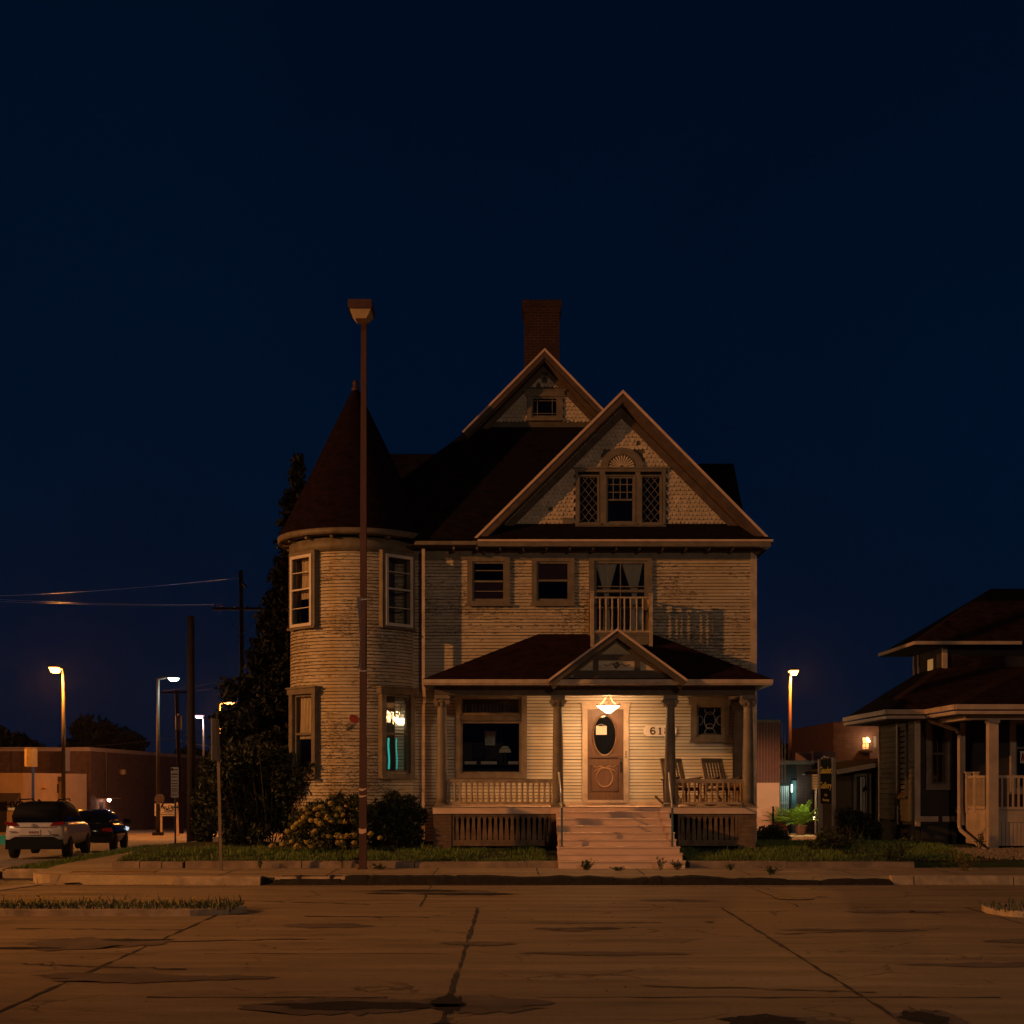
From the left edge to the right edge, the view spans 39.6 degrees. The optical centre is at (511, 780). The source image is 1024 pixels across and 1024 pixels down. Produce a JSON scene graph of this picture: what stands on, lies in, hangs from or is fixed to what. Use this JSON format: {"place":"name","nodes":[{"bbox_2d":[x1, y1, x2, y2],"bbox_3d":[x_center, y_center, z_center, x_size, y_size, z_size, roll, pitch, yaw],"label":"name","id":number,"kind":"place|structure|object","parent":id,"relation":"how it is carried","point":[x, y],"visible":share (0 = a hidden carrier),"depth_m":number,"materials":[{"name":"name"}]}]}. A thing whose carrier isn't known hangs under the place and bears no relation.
{"place":"outdoors","nodes":[
{"label":"outdoors","id":0,"kind":"place"},
{"bbox_2d":[0,878,32,884],"bbox_3d":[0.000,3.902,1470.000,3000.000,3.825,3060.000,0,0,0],"label":"ground","id":1,"kind":"structure","parent":0,"point":[12,881],"depth_m":28.48,"materials":[{"name":"concrete"}]},
{"bbox_2d":[0,725,27,746],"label":"deciduous tree","id":2,"kind":"object","parent":1,"relation":"on","point":[7,739],"visible":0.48,"depth_m":208.46,"materials":[{"name":"green plant"}]},
{"bbox_2d":[11,730,45,746],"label":"deciduous tree","id":3,"kind":"object","parent":1,"relation":"on","point":[31,742],"visible":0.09,"depth_m":219.32,"materials":[{"name":"green plant"}]},
{"bbox_2d":[0,773,86,834],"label":"shop building","id":4,"kind":"structure","parent":1,"relation":"on","point":[15,788],"depth_m":96.81,"materials":[{"name":"paint"}]},
{"bbox_2d":[0,802,6,831],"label":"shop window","id":5,"kind":"structure","parent":4,"relation":"in","point":[3,805],"depth_m":93.97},
{"bbox_2d":[58,737,75,746],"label":"deciduous tree","id":6,"kind":"object","parent":1,"relation":"on","point":[68,743],"visible":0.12,"depth_m":228.88,"materials":[{"name":"green plant"}]},
{"bbox_2d":[67,712,121,747],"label":"deciduous tree","id":7,"kind":"object","parent":1,"relation":"on","point":[88,730],"visible":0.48,"depth_m":224.13,"materials":[{"name":"green plant"}]},
{"bbox_2d":[0,747,216,829],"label":"brick warehouse","id":8,"kind":"structure","parent":1,"relation":"on","point":[121,784],"depth_m":124.06,"materials":[{"name":"brown brick"}]},
{"bbox_2d":[95,726,149,750],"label":"deciduous tree","id":9,"kind":"object","parent":1,"relation":"on","point":[129,737],"visible":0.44,"depth_m":218.46,"materials":[{"name":"green plant"}]},
{"bbox_2d":[171,767,178,842],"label":"parking sign","id":10,"kind":"object","parent":1,"relation":"on","point":[174,782],"visible":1,"depth_m":41.99,"materials":[{"name":"grey metal"}]},
{"bbox_2d":[187,616,195,841],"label":"utility pole","id":11,"kind":"object","parent":1,"relation":"on","point":[191,780],"visible":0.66,"depth_m":42.90,"materials":[{"name":"brown wood"}]},
{"bbox_2d":[174,742,209,755],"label":"deciduous tree","id":12,"kind":"object","parent":1,"relation":"on","point":[198,752],"visible":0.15,"depth_m":229.15,"materials":[{"name":"green plant"}]},
{"bbox_2d":[757,720,780,830],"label":"metal clad building","id":13,"kind":"structure","parent":1,"relation":"on","point":[768,764],"depth_m":51.97,"materials":[{"name":"metal"}]},
{"bbox_2d":[780,739,787,760],"bbox_3d":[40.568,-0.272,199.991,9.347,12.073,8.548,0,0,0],"label":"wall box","id":14,"kind":"object","parent":1,"relation":"on","point":[783,750],"visible":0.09,"depth_m":197.94,"materials":[{"name":"grey metal"}]},
{"bbox_2d":[787,668,798,760],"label":"street lamp","id":15,"kind":"object","parent":1,"relation":"on","point":[792,671],"visible":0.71,"depth_m":77.93,"materials":[{"name":"orange"}]},
{"bbox_2d":[780,752,842,833],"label":"brick building","id":16,"kind":"structure","parent":1,"relation":"on","point":[795,785],"depth_m":61.90,"materials":[{"name":"brick"}]},
{"bbox_2d":[780,780,795,832],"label":"metal door","id":17,"kind":"structure","parent":16,"relation":"in","point":[784,803],"depth_m":61.90,"materials":[{"name":"white paint"}]},
{"bbox_2d":[811,774,817,834],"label":"sign","id":18,"kind":"object","parent":1,"relation":"on","point":[814,782],"visible":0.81,"depth_m":57.01,"materials":[{"name":"grey metal"}]},
{"bbox_2d":[792,722,877,760],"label":"brick apartment building","id":19,"kind":"structure","parent":1,"relation":"on","point":[842,741],"depth_m":95.00,"materials":[{"name":"orange"}]},
{"bbox_2d":[8,843,171,868],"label":"grass","id":20,"kind":"structure","parent":0,"point":[50,863],"depth_m":33.41,"materials":[{"name":"plant"}]},
{"bbox_2d":[0,827,284,867],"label":"side street","id":21,"kind":"structure","parent":0,"point":[135,838],"depth_m":58.41,"materials":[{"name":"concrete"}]},
{"bbox_2d":[0,866,43,877],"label":"corner kerb","id":22,"kind":"structure","parent":21,"relation":"on","point":[5,872],"depth_m":30.00,"materials":[{"name":"concrete"}]},
{"bbox_2d":[25,747,36,800],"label":"pylon sign","id":23,"kind":"object","parent":21,"relation":"on","point":[30,757],"visible":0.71,"depth_m":83.94,"materials":[{"name":"beige paint"}]},
{"bbox_2d":[5,798,91,857],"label":"parked car","id":24,"kind":"object","parent":21,"relation":"on","point":[33,826],"visible":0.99,"depth_m":41.42,"materials":[{"name":"metal"}]},
{"bbox_2d":[48,665,65,800],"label":"street lamp","id":25,"kind":"object","parent":21,"relation":"on","point":[55,668],"visible":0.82,"depth_m":79.92,"materials":[{"name":"orange"}]},
{"bbox_2d":[75,809,130,850],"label":"parked car","id":26,"kind":"object","parent":21,"relation":"on","point":[107,826],"visible":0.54,"depth_m":48.63,"materials":[{"name":"black metal"}]},
{"bbox_2d":[152,676,179,834],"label":"street lamp","id":27,"kind":"object","parent":21,"relation":"on","point":[170,678],"visible":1,"depth_m":79.92,"materials":[{"name":"white"}]},
{"bbox_2d":[155,803,179,835],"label":"community sign","id":28,"kind":"object","parent":21,"relation":"on","point":[166,807],"visible":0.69,"depth_m":89.96,"materials":[{"name":"beige paint"}]},
{"bbox_2d":[161,690,186,833],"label":"utility pole","id":29,"kind":"object","parent":21,"relation":"on","point":[178,722],"visible":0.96,"depth_m":71.90,"materials":[{"name":"brown wood"}]},
{"bbox_2d":[0,737,175,748],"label":"power line","id":30,"kind":"object","parent":29,"relation":"attached to","point":[69,747],"visible":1,"depth_m":73.90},
{"bbox_2d":[195,714,204,757],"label":"street lamp","id":31,"kind":"object","parent":21,"relation":"on","point":[201,716],"visible":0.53,"depth_m":104.93,"materials":[{"name":"grey"}]},
{"bbox_2d":[212,570,261,819],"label":"utility pole","id":32,"kind":"object","parent":21,"relation":"on","point":[241,608],"visible":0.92,"depth_m":65.90,"materials":[{"name":"brown wood"}]},
{"bbox_2d":[0,578,233,604],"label":"power line","id":33,"kind":"object","parent":32,"relation":"attached to","point":[114,604],"visible":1,"depth_m":68.22,"materials":[{"name":"metal"}]},
{"bbox_2d":[0,885,1023,1023],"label":"road","id":34,"kind":"structure","parent":0,"point":[878,970],"depth_m":15.84,"materials":[{"name":"asphalt"}]},
{"bbox_2d":[0,882,74,889],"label":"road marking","id":35,"kind":"object","parent":34,"relation":"on","point":[11,887],"visible":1,"depth_m":26.06,"materials":[{"name":"paint"}]},
{"bbox_2d":[0,893,246,915],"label":"traffic island","id":36,"kind":"structure","parent":34,"relation":"on","point":[40,907],"depth_m":20.52,"materials":[{"name":"plant"}]},
{"bbox_2d":[0,889,949,1023],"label":"pothole patches","id":37,"kind":"object","parent":34,"relation":"on","point":[448,1003],"visible":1,"depth_m":12.14,"materials":[{"name":"asphalt"}]},
{"bbox_2d":[0,885,1023,1022],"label":"road cracks","id":38,"kind":"object","parent":34,"relation":"on","point":[451,989],"visible":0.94,"depth_m":14.86,"materials":[{"name":"asphalt"}]},
{"bbox_2d":[18,889,1023,1023],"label":"pavement stains","id":39,"kind":"object","parent":34,"relation":"on","point":[477,1004],"visible":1,"depth_m":14.01,"materials":[{"name":"asphalt"}]},
{"bbox_2d":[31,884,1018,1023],"bbox_3d":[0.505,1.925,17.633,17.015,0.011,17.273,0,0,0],"label":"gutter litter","id":40,"kind":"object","parent":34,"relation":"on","point":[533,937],"visible":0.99,"depth_m":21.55,"materials":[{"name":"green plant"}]},
{"bbox_2d":[173,875,1023,884],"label":"kerb","id":41,"kind":"structure","parent":34,"relation":"on","point":[894,879],"depth_m":26.39,"materials":[{"name":"concrete"}]},
{"bbox_2d":[261,875,893,884],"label":"dirt","id":42,"kind":"structure","parent":41,"relation":"on","point":[494,880],"depth_m":26.37,"materials":[{"name":"soil"}]},
{"bbox_2d":[774,896,813,899],"bbox_3d":[4.620,1.931,23.300,0.660,0.006,0.656,0,0,0],"label":"manhole cover","id":43,"kind":"object","parent":34,"relation":"on","point":[795,898],"visible":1,"depth_m":23.20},
{"bbox_2d":[978,897,1023,916],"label":"traffic island","id":44,"kind":"structure","parent":34,"relation":"on","point":[1012,909],"depth_m":20.53,"materials":[{"name":"concrete"}]},
{"bbox_2d":[0,0,1023,757],"label":"sky","id":45,"kind":"structure","parent":0,"point":[790,232],"materials":[{"name":"blue"}]},
{"bbox_2d":[33,837,1023,884],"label":"pavement","id":46,"kind":"structure","parent":0,"point":[161,876],"depth_m":27.61,"materials":[{"name":"concrete"}]},
{"bbox_2d":[68,871,157,872],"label":"curb","id":47,"kind":"structure","parent":46,"relation":"on","point":[112,871],"depth_m":27.60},
{"bbox_2d":[183,752,216,841],"bbox_3d":[-8.637,0.569,39.947,1.226,2.788,1.875,0,0,0],"label":"dark bush","id":48,"kind":"object","parent":46,"relation":"on","point":[201,777],"visible":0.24,"depth_m":39.89,"materials":[{"name":"green plant"}]},
{"bbox_2d":[211,718,222,870],"bbox_3d":[-5.820,0.286,28.190,0.161,3.009,0.620,0,0,0],"label":"sign post","id":49,"kind":"object","parent":46,"relation":"on","point":[215,745],"visible":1,"depth_m":28.17,"materials":[{"name":"grey metal"}]},
{"bbox_2d":[112,861,557,867],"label":"retaining wall","id":50,"kind":"structure","parent":46,"relation":"on","point":[338,864],"depth_m":28.99,"materials":[{"name":"concrete"}]},
{"bbox_2d":[348,299,374,869],"bbox_3d":[-2.949,-3.765,28.130,0.464,11.110,1.180,0,0,0],"label":"street lamp","id":51,"kind":"object","parent":46,"relation":"on","point":[362,312],"visible":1,"depth_m":28.55,"materials":[{"name":"metal"}]},
{"bbox_2d":[357,595,367,671],"bbox_3d":[-3.001,-2.914,28.330,0.170,1.466,0.740,0,0,0],"label":"banner","id":52,"kind":"object","parent":51,"relation":"attached to","point":[359,614],"visible":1,"depth_m":28.31,"materials":[{"name":"metal"}]},
{"bbox_2d":[688,861,913,867],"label":"retaining wall","id":53,"kind":"structure","parent":46,"relation":"on","point":[806,864],"depth_m":28.99,"materials":[{"name":"concrete"}]},
{"bbox_2d":[858,841,918,861],"bbox_3d":[7.707,1.461,29.187,1.221,0.464,0.845,0,0,0],"label":"weed clump","id":54,"kind":"object","parent":53,"relation":"on","point":[890,855],"visible":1,"depth_m":29.12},
{"bbox_2d":[950,851,979,870],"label":"weed clump","id":55,"kind":"object","parent":46,"relation":"on","point":[963,862],"visible":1,"depth_m":28.09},
{"bbox_2d":[116,839,1023,867],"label":"lawn","id":56,"kind":"structure","parent":0,"point":[994,863],"depth_m":29.80,"materials":[{"name":"green plant"}]},
{"bbox_2d":[187,735,316,845],"bbox_3d":[-5.686,0.316,33.070,3.490,2.732,2.442,0,0,0],"label":"dark bush","id":57,"kind":"object","parent":56,"relation":"on","point":[263,810],"visible":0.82,"depth_m":32.74,"materials":[{"name":"green plant"}]},
{"bbox_2d":[207,452,308,788],"bbox_3d":[-6.182,-3.808,40.420,4.550,11.096,4.518,0,0,-38],"label":"evergreen tree","id":58,"kind":"object","parent":56,"relation":"on","point":[261,712],"visible":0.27,"depth_m":39.75,"materials":[{"name":"green plant"}]},
{"bbox_2d":[268,790,382,850],"bbox_3d":[-3.993,0.891,30.842,2.460,1.402,1.153,0,0,0],"label":"hydrangea bush","id":59,"kind":"object","parent":56,"relation":"on","point":[332,819],"visible":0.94,"depth_m":30.56,"materials":[{"name":"green plant"}]},
{"bbox_2d":[367,781,432,848],"bbox_3d":[-2.520,0.753,31.272,1.729,1.644,1.323,0,0,0],"label":"dark bush","id":60,"kind":"object","parent":56,"relation":"on","point":[402,829],"visible":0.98,"depth_m":31.21,"materials":[{"name":"green plant"}]},
{"bbox_2d":[277,300,772,868],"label":"victorian house","id":61,"kind":"structure","parent":56,"relation":"on","point":[545,458],"depth_m":33.27,"materials":[{"name":"wood"}]},
{"bbox_2d":[285,686,321,778],"bbox_3d":[-4.791,-1.090,32.916,0.300,2.130,1.140,0,0,-45],"label":"window","id":62,"kind":"structure","parent":61,"relation":"in","point":[294,693],"depth_m":32.82,"materials":[{"name":"beige wood"}]},
{"bbox_2d":[287,549,319,630],"bbox_3d":[-4.788,-4.383,32.919,1.040,1.795,0.290,0,0,45],"label":"window","id":63,"kind":"structure","parent":61,"relation":"in","point":[295,590],"depth_m":32.84,"materials":[{"name":"beige wood"}]},
{"bbox_2d":[301,559,308,599],"bbox_3d":[-4.689,-4.685,32.962,0.640,0.950,0.070,0,0,45],"label":"curtain","id":64,"kind":"object","parent":61,"relation":"hanging from","point":[305,577],"visible":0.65,"depth_m":33.05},
{"bbox_2d":[300,696,310,738],"bbox_3d":[-4.710,-1.475,32.983,0.700,1.030,0.070,0,0,45],"label":"curtain","id":65,"kind":"object","parent":61,"relation":"hanging from","point":[305,711],"visible":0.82,"depth_m":33.06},
{"bbox_2d":[389,558,391,621],"bbox_3d":[-2.927,-4.385,33.018,0.070,1.550,0.400,0,0,45],"label":"curtain","id":66,"kind":"object","parent":61,"relation":"hanging from","point":[390,569],"visible":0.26,"depth_m":33.09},
{"bbox_2d":[387,738,397,768],"bbox_3d":[-2.774,-0.620,33.029,0.299,0.724,0.045,0,0,-45],"label":"light strip","id":67,"kind":"object","parent":61,"relation":"attached to","point":[389,754],"visible":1,"depth_m":32.94,"materials":[{"name":"teal"}]},
{"bbox_2d":[375,686,418,778],"bbox_3d":[-2.683,-1.090,32.916,0.300,2.130,1.140,0,0,45],"label":"window","id":68,"kind":"structure","parent":61,"relation":"in","point":[409,693],"depth_m":32.88,"materials":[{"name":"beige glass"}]},
{"bbox_2d":[378,549,416,630],"bbox_3d":[-2.686,-4.383,32.919,1.040,1.795,0.290,0,0,-45],"label":"window","id":69,"kind":"structure","parent":61,"relation":"in","point":[384,555],"depth_m":32.82,"materials":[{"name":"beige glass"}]},
{"bbox_2d":[474,583,502,598],"bbox_3d":[-0.548,-4.444,33.462,0.693,0.442,0.005,0,0,0],"label":"roller blind","id":70,"kind":"object","parent":61,"relation":"attached to","point":[488,587],"visible":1,"depth_m":33.46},
{"bbox_2d":[466,557,510,605],"bbox_3d":[-0.548,-4.661,33.335,1.060,1.164,0.110,0,0,0],"label":"window frame","id":71,"kind":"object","parent":61,"relation":"in","point":[471,561],"depth_m":33.32,"materials":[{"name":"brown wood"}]},
{"bbox_2d":[484,728,496,746],"bbox_3d":[-0.519,-1.020,34.012,0.308,0.443,0.025,0,0,0],"label":"stained glass panel","id":72,"kind":"object","parent":61,"relation":"hanging from","point":[486,739],"visible":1,"depth_m":34.00,"materials":[{"name":"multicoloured glass"}]},
{"bbox_2d":[455,696,526,777],"bbox_3d":[-0.495,-1.038,33.427,1.693,1.988,0.225,0,0,0],"label":"window","id":73,"kind":"structure","parent":61,"relation":"in","point":[468,709],"depth_m":33.36,"materials":[{"name":"beige glass"}]},
{"bbox_2d":[499,746,510,763],"bbox_3d":[-0.167,-0.606,34.000,0.300,0.423,0.300,0,0,0],"label":"table lamp","id":74,"kind":"object","parent":61,"relation":"on","point":[503,749],"visible":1,"depth_m":33.98,"materials":[{"name":"beige metal"}]},
{"bbox_2d":[524,389,564,420],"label":"window","id":75,"kind":"structure","parent":61,"relation":"in","point":[558,394],"depth_m":36.23,"materials":[{"name":"beige wood"}]},
{"bbox_2d":[539,564,566,579],"bbox_3d":[0.962,-4.887,33.462,0.693,0.442,0.005,0,0,0],"label":"roller blind","id":76,"kind":"object","parent":61,"relation":"attached to","point":[552,571],"visible":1,"depth_m":33.46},
{"bbox_2d":[530,557,575,605],"bbox_3d":[0.962,-4.661,33.335,1.060,1.164,0.110,0,0,0],"label":"window","id":77,"kind":"structure","parent":61,"relation":"in","point":[536,561],"depth_m":33.32,"materials":[{"name":"beige wood"}]},
{"bbox_2d":[577,475,600,524],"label":"window","id":78,"kind":"structure","parent":61,"relation":"in","point":[579,476],"depth_m":33.27,"materials":[{"name":"beige wood"}]},
{"bbox_2d":[588,710,622,799],"bbox_3d":[2.193,-0.596,33.362,0.847,2.116,0.157,0,0,0],"label":"door","id":79,"kind":"structure","parent":61,"relation":"in","point":[605,731],"depth_m":33.39,"materials":[{"name":"brown wood"}]},
{"bbox_2d":[597,564,616,629],"bbox_3d":[2.222,-4.305,33.445,0.500,1.587,0.040,0,0,0],"label":"curtain","id":80,"kind":"object","parent":61,"relation":"hanging from","point":[606,572],"visible":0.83,"depth_m":33.44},
{"bbox_2d":[596,696,620,714],"bbox_3d":[2.186,-1.740,32.288,0.570,0.500,0.595,0,0,0],"label":"porch lamp","id":81,"kind":"object","parent":61,"relation":"hanging from","point":[608,708],"visible":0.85,"depth_m":32.16,"materials":[{"name":"white"}]},
{"bbox_2d":[604,475,636,524],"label":"window","id":82,"kind":"structure","parent":61,"relation":"in","point":[633,522],"depth_m":33.27,"materials":[{"name":"beige wood"}]},
{"bbox_2d":[588,555,653,635],"bbox_3d":[2.544,-4.327,33.335,1.541,1.878,0.110,0,0,0],"label":"window","id":83,"kind":"structure","parent":61,"relation":"in","point":[594,560],"depth_m":33.35,"materials":[{"name":"beige wood"}]},
{"bbox_2d":[573,467,668,525],"bbox_3d":[2.537,-6.621,33.250,2.235,1.394,0.100,0,0,0],"label":"gable window frame","id":84,"kind":"structure","parent":61,"relation":"in","point":[602,470],"depth_m":33.24,"materials":[{"name":"wood"}]},
{"bbox_2d":[622,564,642,629],"bbox_3d":[2.828,-4.305,33.445,0.500,1.587,0.040,0,0,0],"label":"curtain","id":85,"kind":"object","parent":61,"relation":"hanging from","point":[632,572],"visible":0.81,"depth_m":33.45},
{"bbox_2d":[639,475,662,524],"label":"window","id":86,"kind":"structure","parent":61,"relation":"in","point":[659,522],"depth_m":33.25,"materials":[{"name":"beige wood"}]},
{"bbox_2d":[644,725,676,735],"bbox_3d":[3.473,-1.159,33.327,0.770,0.260,0.055,0,0,0],"label":"house number sign","id":87,"kind":"object","parent":61,"relation":"attached to","point":[654,730],"visible":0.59,"depth_m":33.33,"materials":[{"name":"white metal"}]},
{"bbox_2d":[655,758,704,805],"bbox_3d":[3.830,0.040,32.445,0.710,1.095,1.125,0,0,-28],"label":"rocking chair","id":88,"kind":"object","parent":61,"relation":"on","point":[680,766],"visible":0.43,"depth_m":32.61,"materials":[{"name":"brown wood"}]},
{"bbox_2d":[688,697,730,742],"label":"window","id":89,"kind":"structure","parent":61,"relation":"in","point":[695,702],"depth_m":33.32,"materials":[{"name":"beige wood"}]},
{"bbox_2d":[696,758,742,805],"bbox_3d":[4.771,0.040,32.545,0.710,1.095,1.125,0,0,-26],"label":"rocking chair","id":90,"kind":"object","parent":61,"relation":"on","point":[711,761],"visible":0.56,"depth_m":32.74,"materials":[{"name":"brown wood"}]},
{"bbox_2d":[757,820,799,840],"bbox_3d":[6.684,1.426,36.464,1.461,0.843,1.118,0,0,0],"label":"dark bush","id":91,"kind":"object","parent":56,"relation":"on","point":[772,831],"visible":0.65,"depth_m":36.15,"materials":[{"name":"green plant"}]},
{"bbox_2d":[818,756,835,833],"bbox_3d":[7.965,0.560,36.004,0.129,2.360,0.753,0,0,-18],"label":"gallery sign","id":92,"kind":"object","parent":56,"relation":"on","point":[826,781],"visible":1,"depth_m":35.98,"materials":[{"name":"black metal"}]},
{"bbox_2d":[800,821,865,850],"bbox_3d":[7.030,1.327,31.021,1.474,0.952,1.318,0,0,0],"label":"ragged bush","id":93,"kind":"object","parent":56,"relation":"on","point":[833,838],"visible":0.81,"depth_m":30.87,"materials":[{"name":"green plant"}]},
{"bbox_2d":[805,759,880,839],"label":"lean to garage","id":94,"kind":"structure","parent":56,"relation":"on","point":[856,783],"depth_m":38.00,"materials":[{"name":"wood"}]},
{"bbox_2d":[860,777,864,812],"bbox_3d":[9.353,0.731,37.959,0.109,1.618,0.043,0,0,0],"label":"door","id":95,"kind":"structure","parent":94,"relation":"in","point":[862,779],"depth_m":37.95,"materials":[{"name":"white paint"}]},
{"bbox_2d":[875,777,879,837],"bbox_3d":[9.757,0.731,37.959,0.109,1.618,0.043,0,0,0],"label":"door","id":96,"kind":"structure","parent":94,"relation":"in","point":[876,778],"depth_m":37.95,"materials":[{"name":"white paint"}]},
{"bbox_2d":[846,826,869,860],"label":"weed clump","id":97,"kind":"object","parent":56,"relation":"on","point":[859,847],"visible":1,"depth_m":29.22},
{"bbox_2d":[830,802,888,839],"bbox_3d":[8.643,1.086,35.495,1.740,1.153,1.076,0,0,-43],"label":"dark bush","id":98,"kind":"object","parent":56,"relation":"on","point":[848,817],"visible":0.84,"depth_m":35.32,"materials":[{"name":"green plant"}]},
{"bbox_2d":[888,834,914,860],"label":"weed clump","id":99,"kind":"object","parent":56,"relation":"on","point":[906,847],"visible":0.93,"depth_m":29.22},
{"bbox_2d":[843,589,1023,849],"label":"bungalow","id":100,"kind":"object","parent":56,"relation":"on","point":[955,775],"visible":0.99,"depth_m":33.60,"materials":[{"name":"wood"}]},
{"bbox_2d":[895,723,907,797],"bbox_3d":[9.525,-0.472,34.750,0.110,1.815,0.820,0,0,0],"label":"window shutter","id":101,"kind":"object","parent":100,"relation":"in","point":[900,794],"depth_m":34.81,"materials":[{"name":"beige wood"}]},
{"bbox_2d":[925,720,953,789],"bbox_3d":[10.074,-0.622,33.545,0.668,1.707,0.110,0,0,0],"label":"window","id":102,"kind":"structure","parent":100,"relation":"in","point":[938,739],"depth_m":33.56,"materials":[{"name":"beige glass"}]},
{"bbox_2d":[1009,720,1023,793],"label":"window","id":103,"kind":"structure","parent":100,"relation":"in","point":[1016,726],"depth_m":33.53,"materials":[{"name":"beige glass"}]},
{"bbox_2d":[787,833,815,840],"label":"terrace floor","id":104,"kind":"structure","parent":0,"point":[802,837],"depth_m":48.60,"materials":[{"name":"concrete"}]},
{"bbox_2d":[762,806,789,830],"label":"potted palm","id":105,"kind":"object","parent":104,"relation":"on","point":[786,826],"visible":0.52,"depth_m":50.89,"materials":[{"name":"plant"}]},
{"bbox_2d":[775,800,817,833],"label":"potted palm","id":106,"kind":"object","parent":104,"relation":"on","point":[801,816],"visible":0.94,"depth_m":49.80,"materials":[{"name":"plant"}]},
{"bbox_2d":[901,850,992,860],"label":"path","id":107,"kind":"structure","parent":0,"point":[948,852],"depth_m":29.37,"materials":[{"name":"concrete"}]},
{"bbox_2d":[950,847,1023,859],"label":"gravel","id":108,"kind":"structure","parent":0,"point":[992,852],"depth_m":30.38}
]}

